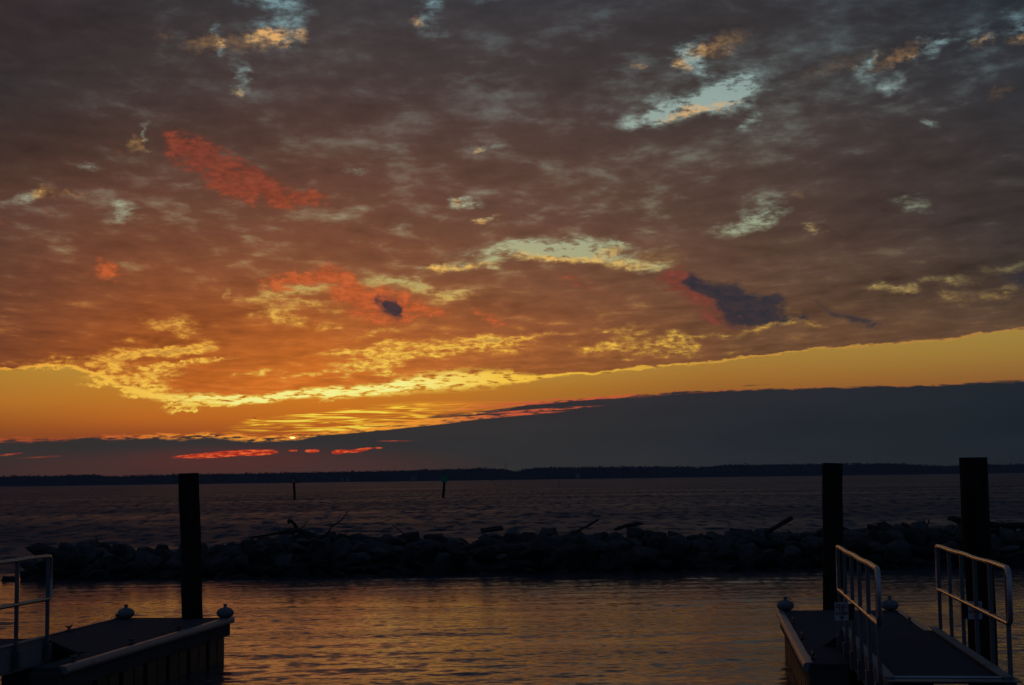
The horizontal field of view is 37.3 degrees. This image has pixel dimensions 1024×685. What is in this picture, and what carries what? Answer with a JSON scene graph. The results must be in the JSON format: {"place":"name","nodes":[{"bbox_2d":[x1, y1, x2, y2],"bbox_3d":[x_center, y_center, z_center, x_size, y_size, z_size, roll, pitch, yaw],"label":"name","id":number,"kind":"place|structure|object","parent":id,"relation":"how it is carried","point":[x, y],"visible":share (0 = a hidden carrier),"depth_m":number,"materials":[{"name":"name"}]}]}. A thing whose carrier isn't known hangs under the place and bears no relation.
{"place":"outdoors","nodes":[
{"label":"outdoors","id":0,"kind":"place"},
{"bbox_2d":[0,473,990,486],"bbox_3d":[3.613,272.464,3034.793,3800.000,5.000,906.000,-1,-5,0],"label":"shore","id":1,"kind":"structure","parent":0,"point":[462,480],"depth_m":2588.37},
{"bbox_2d":[0,462,1023,485],"bbox_3d":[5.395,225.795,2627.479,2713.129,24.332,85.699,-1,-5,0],"label":"woods","id":2,"kind":"object","parent":1,"relation":"on","point":[728,470],"visible":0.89,"depth_m":2591.77,"materials":[{"name":"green plant"}]},
{"bbox_2d":[0,473,1023,684],"bbox_3d":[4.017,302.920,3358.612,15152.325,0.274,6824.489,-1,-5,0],"label":"water","id":3,"kind":"structure","parent":0,"point":[665,628],"depth_m":35.75,"materials":[{"name":"blue liquid"}]},
{"bbox_2d":[1,604,234,684],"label":"floating dock","id":4,"kind":"object","parent":3,"relation":"on","point":[123,647],"visible":0.93,"depth_m":19.66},
{"bbox_2d":[0,554,81,675],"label":"gangway","id":5,"kind":"object","parent":4,"relation":"on","point":[16,654],"visible":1,"depth_m":17.29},
{"bbox_2d":[178,473,202,618],"bbox_3d":[-4.715,4.310,22.461,0.467,4.746,0.317,-1,-5,0],"label":"piling","id":6,"kind":"object","parent":3,"relation":"in","point":[191,550],"visible":0.7,"depth_m":22.46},
{"bbox_2d":[290,476,299,499],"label":"channel marker","id":7,"kind":"object","parent":3,"relation":"in","point":[294,480],"visible":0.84,"depth_m":213.88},
{"bbox_2d":[441,476,447,497],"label":"channel marker","id":8,"kind":"object","parent":3,"relation":"in","point":[444,480],"visible":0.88,"depth_m":213.82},
{"bbox_2d":[40,530,1021,578],"bbox_3d":[5.463,6.349,44.504,37.349,1.535,6.599,-1,-5,0],"label":"breakwater mound","id":9,"kind":"object","parent":3,"relation":"in","point":[399,565],"visible":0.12,"depth_m":42.74,"materials":[{"name":"stone"}]},
{"bbox_2d":[19,560,38,569],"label":"boulder","id":10,"kind":"object","parent":9,"relation":"on","point":[25,565],"visible":0.56,"depth_m":42.56,"materials":[{"name":"stone"}]},
{"bbox_2d":[20,574,42,581],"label":"boulder","id":11,"kind":"object","parent":9,"relation":"on","point":[35,577],"visible":0.18,"depth_m":41.17,"materials":[{"name":"stone"}]},
{"bbox_2d":[20,567,43,578],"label":"boulder","id":12,"kind":"object","parent":9,"relation":"on","point":[28,573],"visible":0.61,"depth_m":42.01,"materials":[{"name":"stone"}]},
{"bbox_2d":[25,543,63,557],"bbox_3d":[-13.282,5.974,43.296,1.176,0.412,0.739,23,-4,-8],"label":"boulder","id":13,"kind":"object","parent":9,"relation":"on","point":[35,549],"visible":0.64,"depth_m":43.07,"materials":[{"name":"stone"}]},
{"bbox_2d":[61,546,84,559],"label":"boulder","id":14,"kind":"object","parent":9,"relation":"on","point":[70,552],"visible":0.43,"depth_m":43.14,"materials":[{"name":"stone"}]},
{"bbox_2d":[81,546,98,562],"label":"boulder","id":15,"kind":"object","parent":9,"relation":"on","point":[90,553],"visible":0.88,"depth_m":43.14,"materials":[{"name":"stone"}]},
{"bbox_2d":[92,558,104,568],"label":"boulder","id":16,"kind":"object","parent":9,"relation":"on","point":[98,563],"visible":0.99,"depth_m":42.40,"materials":[{"name":"stone"}]},
{"bbox_2d":[95,547,108,556],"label":"boulder","id":17,"kind":"object","parent":9,"relation":"on","point":[103,551],"visible":0.33,"depth_m":43.80,"materials":[{"name":"stone"}]},
{"bbox_2d":[97,542,111,551],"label":"boulder","id":18,"kind":"object","parent":9,"relation":"on","point":[107,546],"visible":0.38,"depth_m":44.74,"materials":[{"name":"stone"}]},
{"bbox_2d":[101,553,120,560],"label":"boulder","id":19,"kind":"object","parent":9,"relation":"on","point":[106,556],"visible":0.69,"depth_m":43.23,"materials":[{"name":"stone"}]},
{"bbox_2d":[109,543,126,556],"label":"boulder","id":20,"kind":"object","parent":9,"relation":"on","point":[119,550],"visible":0.74,"depth_m":43.93,"materials":[{"name":"stone"}]},
{"bbox_2d":[121,561,146,571],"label":"boulder","id":21,"kind":"object","parent":9,"relation":"on","point":[132,566],"visible":0.59,"depth_m":42.38,"materials":[{"name":"stone"}]},
{"bbox_2d":[134,549,150,563],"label":"boulder","id":22,"kind":"object","parent":9,"relation":"on","point":[141,556],"visible":0.37,"depth_m":43.24,"materials":[{"name":"stone"}]},
{"bbox_2d":[136,547,153,553],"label":"boulder","id":23,"kind":"object","parent":9,"relation":"on","point":[150,550],"visible":0.23,"depth_m":44.83,"materials":[{"name":"stone"}]},
{"bbox_2d":[147,554,163,570],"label":"boulder","id":24,"kind":"object","parent":9,"relation":"on","point":[155,562],"visible":0.9,"depth_m":42.32,"materials":[{"name":"stone"}]},
{"bbox_2d":[154,548,173,561],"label":"boulder","id":25,"kind":"object","parent":9,"relation":"on","point":[165,554],"visible":0.6,"depth_m":43.26,"materials":[{"name":"stone"}]},
{"bbox_2d":[163,556,180,570],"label":"boulder","id":26,"kind":"object","parent":9,"relation":"on","point":[173,563],"visible":0.94,"depth_m":42.35,"materials":[{"name":"stone"}]},
{"bbox_2d":[173,544,206,561],"bbox_3d":[-9.216,6.164,43.349,1.064,0.896,0.636,3,-6,-37],"label":"boulder","id":27,"kind":"object","parent":9,"relation":"on","point":[178,553],"visible":0.18,"depth_m":43.14,"materials":[{"name":"stone"}]},
{"bbox_2d":[229,546,242,557],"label":"boulder","id":28,"kind":"object","parent":9,"relation":"on","point":[235,552],"visible":0.74,"depth_m":43.10,"materials":[{"name":"stone"}]},
{"bbox_2d":[237,539,254,550],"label":"boulder","id":29,"kind":"object","parent":9,"relation":"on","point":[242,543],"visible":0.56,"depth_m":43.89,"materials":[{"name":"stone"}]},
{"bbox_2d":[265,534,293,548],"bbox_3d":[-6.654,5.907,43.911,0.906,0.701,0.555,-23,-8,-2],"label":"boulder","id":30,"kind":"object","parent":9,"relation":"on","point":[286,540],"visible":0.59,"depth_m":43.75,"materials":[{"name":"stone"}]},
{"bbox_2d":[274,553,294,566],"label":"boulder","id":31,"kind":"object","parent":9,"relation":"on","point":[284,559],"visible":0.62,"depth_m":42.53,"materials":[{"name":"stone"}]},
{"bbox_2d":[278,533,295,540],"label":"boulder","id":32,"kind":"object","parent":9,"relation":"on","point":[294,534],"visible":0.21,"depth_m":44.77,"materials":[{"name":"stone"}]},
{"bbox_2d":[250,519,320,539],"bbox_3d":[-6.576,5.486,44.492,2.104,0.632,0.647,-1,-5,6],"label":"driftwood branch","id":33,"kind":"object","parent":32,"relation":"on","point":[295,529],"visible":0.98,"depth_m":44.62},
{"bbox_2d":[288,542,306,552],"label":"boulder","id":34,"kind":"object","parent":9,"relation":"on","point":[294,548],"visible":0.94,"depth_m":43.15,"materials":[{"name":"stone"}]},
{"bbox_2d":[294,537,309,545],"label":"boulder","id":35,"kind":"object","parent":9,"relation":"on","point":[302,541],"visible":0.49,"depth_m":43.78,"materials":[{"name":"stone"}]},
{"bbox_2d":[296,529,321,539],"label":"boulder","id":36,"kind":"object","parent":9,"relation":"on","point":[298,535],"visible":0.3,"depth_m":44.78,"materials":[{"name":"stone"}]},
{"bbox_2d":[309,538,325,553],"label":"boulder","id":37,"kind":"object","parent":9,"relation":"on","point":[315,544],"visible":0.74,"depth_m":43.09,"materials":[{"name":"stone"}]},
{"bbox_2d":[322,531,336,542],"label":"boulder","id":38,"kind":"object","parent":9,"relation":"on","point":[332,535],"visible":0.66,"depth_m":44.73,"materials":[{"name":"stone"}]},
{"bbox_2d":[329,539,353,555],"bbox_3d":[-4.939,5.982,43.505,0.853,0.686,0.581,5,15,25],"label":"boulder","id":39,"kind":"object","parent":9,"relation":"on","point":[340,547],"visible":0.64,"depth_m":43.41,"materials":[{"name":"stone"}]},
{"bbox_2d":[346,552,371,565],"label":"boulder","id":40,"kind":"object","parent":9,"relation":"on","point":[359,558],"visible":1,"depth_m":42.43,"materials":[{"name":"stone"}]},
{"bbox_2d":[352,541,367,552],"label":"boulder","id":41,"kind":"object","parent":9,"relation":"on","point":[358,547],"visible":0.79,"depth_m":43.21,"materials":[{"name":"stone"}]},
{"bbox_2d":[366,540,391,548],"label":"boulder","id":42,"kind":"object","parent":9,"relation":"on","point":[372,544],"visible":0.33,"depth_m":43.89,"materials":[{"name":"stone"}]},
{"bbox_2d":[376,534,394,544],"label":"boulder","id":43,"kind":"object","parent":9,"relation":"on","point":[389,539],"visible":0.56,"depth_m":44.96,"materials":[{"name":"stone"}]},
{"bbox_2d":[394,531,419,544],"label":"boulder","id":44,"kind":"object","parent":9,"relation":"on","point":[410,537],"visible":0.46,"depth_m":44.81,"materials":[{"name":"stone"}]},
{"bbox_2d":[405,539,428,547],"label":"boulder","id":45,"kind":"object","parent":9,"relation":"on","point":[420,543],"visible":0.38,"depth_m":43.86,"materials":[{"name":"stone"}]},
{"bbox_2d":[423,539,442,553],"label":"boulder","id":46,"kind":"object","parent":9,"relation":"on","point":[435,547],"visible":0.85,"depth_m":43.06,"materials":[{"name":"stone"}]},
{"bbox_2d":[423,533,448,542],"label":"boulder","id":47,"kind":"object","parent":9,"relation":"on","point":[439,537],"visible":0.23,"depth_m":44.72,"materials":[{"name":"stone"}]},
{"bbox_2d":[434,553,451,564],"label":"boulder","id":48,"kind":"object","parent":9,"relation":"on","point":[443,558],"visible":0.93,"depth_m":42.39,"materials":[{"name":"stone"}]},
{"bbox_2d":[442,543,464,555],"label":"boulder","id":49,"kind":"object","parent":9,"relation":"on","point":[450,549],"visible":0.81,"depth_m":43.22,"materials":[{"name":"stone"}]},
{"bbox_2d":[461,543,479,550],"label":"boulder","id":50,"kind":"object","parent":9,"relation":"on","point":[467,547],"visible":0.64,"depth_m":43.86,"materials":[{"name":"stone"}]},
{"bbox_2d":[480,535,499,545],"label":"boulder","id":51,"kind":"object","parent":9,"relation":"on","point":[485,540],"visible":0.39,"depth_m":43.95,"materials":[{"name":"stone"}]},
{"bbox_2d":[480,526,502,532],"bbox_3d":[-0.590,5.482,44.539,0.658,0.195,0.226,0,-5,-9],"label":"driftwood plank","id":52,"kind":"object","parent":9,"relation":"on","point":[491,529],"visible":1,"depth_m":44.47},
{"bbox_2d":[517,532,538,541],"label":"boulder","id":53,"kind":"object","parent":9,"relation":"on","point":[526,536],"visible":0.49,"depth_m":44.02,"materials":[{"name":"stone"}]},
{"bbox_2d":[538,527,558,536],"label":"boulder","id":54,"kind":"object","parent":9,"relation":"on","point":[549,532],"visible":0.37,"depth_m":44.76,"materials":[{"name":"stone"}]},
{"bbox_2d":[89,522,1023,550],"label":"breakwater rubble","id":55,"kind":"object","parent":9,"relation":"on","point":[359,537],"visible":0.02,"depth_m":45.66,"materials":[{"name":"stone"}]},
{"bbox_2d":[584,536,606,552],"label":"boulder","id":56,"kind":"object","parent":9,"relation":"on","point":[593,542],"visible":0.63,"depth_m":43.07,"materials":[{"name":"stone"}]},
{"bbox_2d":[607,532,623,537],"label":"boulder","id":57,"kind":"object","parent":9,"relation":"on","point":[615,533],"visible":0.12,"depth_m":44.58,"materials":[{"name":"stone"}]},
{"bbox_2d":[614,522,642,530],"bbox_3d":[3.431,5.415,44.689,0.868,0.256,0.133,-1,-5,0],"label":"driftwood log","id":58,"kind":"object","parent":57,"relation":"on","point":[634,524],"visible":1,"depth_m":44.65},
{"bbox_2d":[606,540,629,550],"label":"boulder","id":59,"kind":"object","parent":9,"relation":"on","point":[611,545],"visible":0.75,"depth_m":43.18,"materials":[{"name":"stone"}]},
{"bbox_2d":[628,529,641,539],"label":"boulder","id":60,"kind":"object","parent":9,"relation":"on","point":[635,533],"visible":0.77,"depth_m":43.98,"materials":[{"name":"stone"}]},
{"bbox_2d":[627,527,644,536],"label":"boulder","id":61,"kind":"object","parent":9,"relation":"on","point":[642,531],"visible":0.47,"depth_m":44.97,"materials":[{"name":"stone"}]},
{"bbox_2d":[629,538,643,545],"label":"boulder","id":62,"kind":"object","parent":9,"relation":"on","point":[635,542],"visible":0.82,"depth_m":43.31,"materials":[{"name":"stone"}]},
{"bbox_2d":[632,546,659,560],"bbox_3d":[3.736,6.008,42.702,0.701,0.575,0.830,-4,-6,34],"label":"boulder","id":63,"kind":"object","parent":9,"relation":"on","point":[653,553],"visible":0.4,"depth_m":42.48,"materials":[{"name":"stone"}]},
{"bbox_2d":[642,530,666,541],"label":"boulder","id":64,"kind":"object","parent":9,"relation":"on","point":[649,533],"visible":0.59,"depth_m":43.80,"materials":[{"name":"stone"}]},
{"bbox_2d":[644,534,666,550],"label":"boulder","id":65,"kind":"object","parent":9,"relation":"on","point":[654,541],"visible":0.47,"depth_m":43.23,"materials":[{"name":"stone"}]},
{"bbox_2d":[666,536,691,550],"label":"boulder","id":66,"kind":"object","parent":9,"relation":"on","point":[684,541],"visible":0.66,"depth_m":43.15,"materials":[{"name":"stone"}]},
{"bbox_2d":[692,537,710,554],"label":"boulder","id":67,"kind":"object","parent":9,"relation":"on","point":[700,545],"visible":0.62,"depth_m":42.99,"materials":[{"name":"stone"}]},
{"bbox_2d":[705,531,718,539],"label":"boulder","id":68,"kind":"object","parent":9,"relation":"on","point":[710,535],"visible":0.47,"depth_m":44.88,"materials":[{"name":"stone"}]},
{"bbox_2d":[712,535,733,551],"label":"boulder","id":69,"kind":"object","parent":9,"relation":"on","point":[718,541],"visible":0.71,"depth_m":43.28,"materials":[{"name":"stone"}]},
{"bbox_2d":[725,530,741,540],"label":"boulder","id":70,"kind":"object","parent":9,"relation":"on","point":[736,535],"visible":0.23,"depth_m":44.10,"materials":[{"name":"stone"}]},
{"bbox_2d":[724,529,752,536],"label":"boulder","id":71,"kind":"object","parent":9,"relation":"on","point":[746,531],"visible":0.13,"depth_m":45.09,"materials":[{"name":"stone"}]},
{"bbox_2d":[736,534,753,545],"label":"boulder","id":72,"kind":"object","parent":9,"relation":"on","point":[746,539],"visible":0.86,"depth_m":43.12,"materials":[{"name":"stone"}]},
{"bbox_2d":[738,542,761,559],"bbox_3d":[6.642,5.929,42.728,0.529,0.646,0.759,-5,-6,36],"label":"boulder","id":73,"kind":"object","parent":9,"relation":"on","point":[750,550],"visible":0.9,"depth_m":42.52,"materials":[{"name":"stone"}]},
{"bbox_2d":[752,529,764,538],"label":"boulder","id":74,"kind":"object","parent":9,"relation":"on","point":[758,533],"visible":0.32,"depth_m":43.95,"materials":[{"name":"stone"}]},
{"bbox_2d":[753,536,769,548],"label":"boulder","id":75,"kind":"object","parent":9,"relation":"on","point":[759,542],"visible":0.56,"depth_m":43.29,"materials":[{"name":"stone"}]},
{"bbox_2d":[769,537,786,549],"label":"boulder","id":76,"kind":"object","parent":9,"relation":"on","point":[776,543],"visible":0.98,"depth_m":43.09,"materials":[{"name":"stone"}]},
{"bbox_2d":[765,516,792,533],"bbox_3d":[7.862,5.373,44.691,0.848,0.538,0.152,-1,-5,0],"label":"driftwood log","id":77,"kind":"object","parent":9,"relation":"on","point":[779,525],"visible":1,"depth_m":44.64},
{"bbox_2d":[769,531,789,540],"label":"boulder","id":78,"kind":"object","parent":9,"relation":"on","point":[784,535],"visible":0.66,"depth_m":43.82,"materials":[{"name":"stone"}]},
{"bbox_2d":[784,545,800,562],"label":"boulder","id":79,"kind":"object","parent":9,"relation":"on","point":[791,553],"visible":0.99,"depth_m":42.27,"materials":[{"name":"stone"}]},
{"bbox_2d":[783,540,803,549],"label":"boulder","id":80,"kind":"object","parent":9,"relation":"on","point":[794,543],"visible":0.5,"depth_m":43.09,"materials":[{"name":"stone"}]},
{"bbox_2d":[788,532,802,541],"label":"boulder","id":81,"kind":"object","parent":9,"relation":"on","point":[796,536],"visible":0.77,"depth_m":43.77,"materials":[{"name":"stone"}]},
{"bbox_2d":[802,536,822,550],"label":"boulder","id":82,"kind":"object","parent":9,"relation":"on","point":[817,543],"visible":0.38,"depth_m":43.15,"materials":[{"name":"stone"}]},
{"bbox_2d":[843,531,868,537],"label":"boulder","id":83,"kind":"object","parent":9,"relation":"on","point":[851,534],"visible":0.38,"depth_m":43.88,"materials":[{"name":"stone"}]},
{"bbox_2d":[848,542,871,555],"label":"boulder","id":84,"kind":"object","parent":9,"relation":"on","point":[860,548],"visible":0.94,"depth_m":42.42,"materials":[{"name":"stone"}]},
{"bbox_2d":[866,553,886,568],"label":"boulder","id":85,"kind":"object","parent":9,"relation":"on","point":[877,559],"visible":0.45,"depth_m":41.60,"materials":[{"name":"stone"}]},
{"bbox_2d":[867,541,885,556],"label":"boulder","id":86,"kind":"object","parent":9,"relation":"on","point":[878,547],"visible":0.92,"depth_m":42.41,"materials":[{"name":"stone"}]},
{"bbox_2d":[877,521,892,531],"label":"boulder","id":87,"kind":"object","parent":9,"relation":"on","point":[884,526],"visible":0.46,"depth_m":44.87,"materials":[{"name":"stone"}]},
{"bbox_2d":[887,530,905,540],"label":"boulder","id":88,"kind":"object","parent":9,"relation":"on","point":[895,535],"visible":0.52,"depth_m":43.33,"materials":[{"name":"stone"}]},
{"bbox_2d":[882,540,912,561],"bbox_3d":[10.826,5.824,42.565,1.067,0.600,0.670,0,-8,-17],"label":"boulder","id":89,"kind":"object","parent":9,"relation":"on","point":[897,548],"visible":0.91,"depth_m":42.27,"materials":[{"name":"stone"}]},
{"bbox_2d":[887,523,908,537],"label":"boulder","id":90,"kind":"object","parent":9,"relation":"on","point":[900,529],"visible":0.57,"depth_m":43.70,"materials":[{"name":"stone"}]},
{"bbox_2d":[906,526,929,546],"bbox_3d":[11.552,5.652,43.410,0.547,0.795,0.828,3,-6,-33],"label":"boulder","id":91,"kind":"object","parent":9,"relation":"on","point":[917,536],"visible":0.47,"depth_m":43.16,"materials":[{"name":"stone"}]},
{"bbox_2d":[910,521,927,530],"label":"boulder","id":92,"kind":"object","parent":9,"relation":"on","point":[922,525],"visible":0.34,"depth_m":44.47,"materials":[{"name":"stone"}]},
{"bbox_2d":[926,540,937,558],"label":"boulder","id":93,"kind":"object","parent":9,"relation":"on","point":[931,545],"visible":0.59,"depth_m":42.49,"materials":[{"name":"stone"}]},
{"bbox_2d":[925,526,943,535],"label":"boulder","id":94,"kind":"object","parent":9,"relation":"on","point":[928,530],"visible":0.54,"depth_m":43.93,"materials":[{"name":"stone"}]},
{"bbox_2d":[940,554,957,566],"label":"boulder","id":95,"kind":"object","parent":9,"relation":"on","point":[943,559],"visible":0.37,"depth_m":41.93,"materials":[{"name":"stone"}]},
{"bbox_2d":[941,541,960,555],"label":"boulder","id":96,"kind":"object","parent":9,"relation":"on","point":[953,545],"visible":0.5,"depth_m":42.43,"materials":[{"name":"stone"}]},
{"bbox_2d":[952,524,961,533],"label":"boulder","id":97,"kind":"object","parent":9,"relation":"on","point":[957,529],"visible":0.23,"depth_m":44.22,"materials":[{"name":"stone"}]},
{"bbox_2d":[947,516,1023,528],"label":"driftwood log","id":98,"kind":"object","parent":9,"relation":"on","point":[957,520],"visible":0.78,"depth_m":44.73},
{"bbox_2d":[998,527,1014,537],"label":"boulder","id":99,"kind":"object","parent":9,"relation":"on","point":[1003,530],"visible":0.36,"depth_m":44.15,"materials":[{"name":"stone"}]},
{"bbox_2d":[1002,532,1014,541],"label":"boulder","id":100,"kind":"object","parent":9,"relation":"on","point":[1008,537],"visible":1,"depth_m":43.26,"materials":[{"name":"stone"}]},
{"bbox_2d":[999,545,1019,553],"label":"boulder","id":101,"kind":"object","parent":9,"relation":"on","point":[1009,549],"visible":0.7,"depth_m":42.48,"materials":[{"name":"stone"}]},
{"bbox_2d":[822,463,843,609],"bbox_3d":[4.800,4.189,22.661,0.416,4.773,0.315,-1,-5,0],"label":"piling","id":102,"kind":"object","parent":3,"relation":"in","point":[832,500],"visible":0.66,"depth_m":22.67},
{"bbox_2d":[776,596,933,684],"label":"floating dock","id":103,"kind":"object","parent":3,"relation":"on","point":[812,659],"visible":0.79,"depth_m":19.35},
{"bbox_2d":[823,544,1016,684],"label":"gangway","id":104,"kind":"object","parent":103,"relation":"on","point":[878,656],"visible":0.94,"depth_m":14.97,"materials":[{"name":"metal"}]},
{"bbox_2d":[835,602,853,619],"bbox_3d":[3.433,2.776,15.687,0.198,0.184,0.060,-1,-5,0],"label":"ramp sign","id":105,"kind":"object","parent":104,"relation":"attached to","point":[844,610],"visible":1,"depth_m":15.67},
{"bbox_2d":[961,601,981,618],"bbox_3d":[4.714,2.745,15.571,0.201,0.180,0.033,-2,-5,18],"label":"ramp sign","id":106,"kind":"object","parent":104,"relation":"attached to","point":[967,612],"visible":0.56,"depth_m":15.57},
{"bbox_2d":[885,676,1021,682],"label":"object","id":107,"kind":"structure","parent":3,"relation":"in","point":[953,679],"depth_m":13.16,"materials":[{"name":"metal"}]},
{"bbox_2d":[959,457,997,665],"bbox_3d":[5.276,3.674,16.934,0.391,4.771,0.325,-1,-5,0],"label":"piling","id":108,"kind":"object","parent":3,"relation":"in","point":[975,512],"visible":0.77,"depth_m":16.95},
{"bbox_2d":[0,0,1023,476],"label":"sky","id":109,"kind":"structure","parent":0,"point":[383,235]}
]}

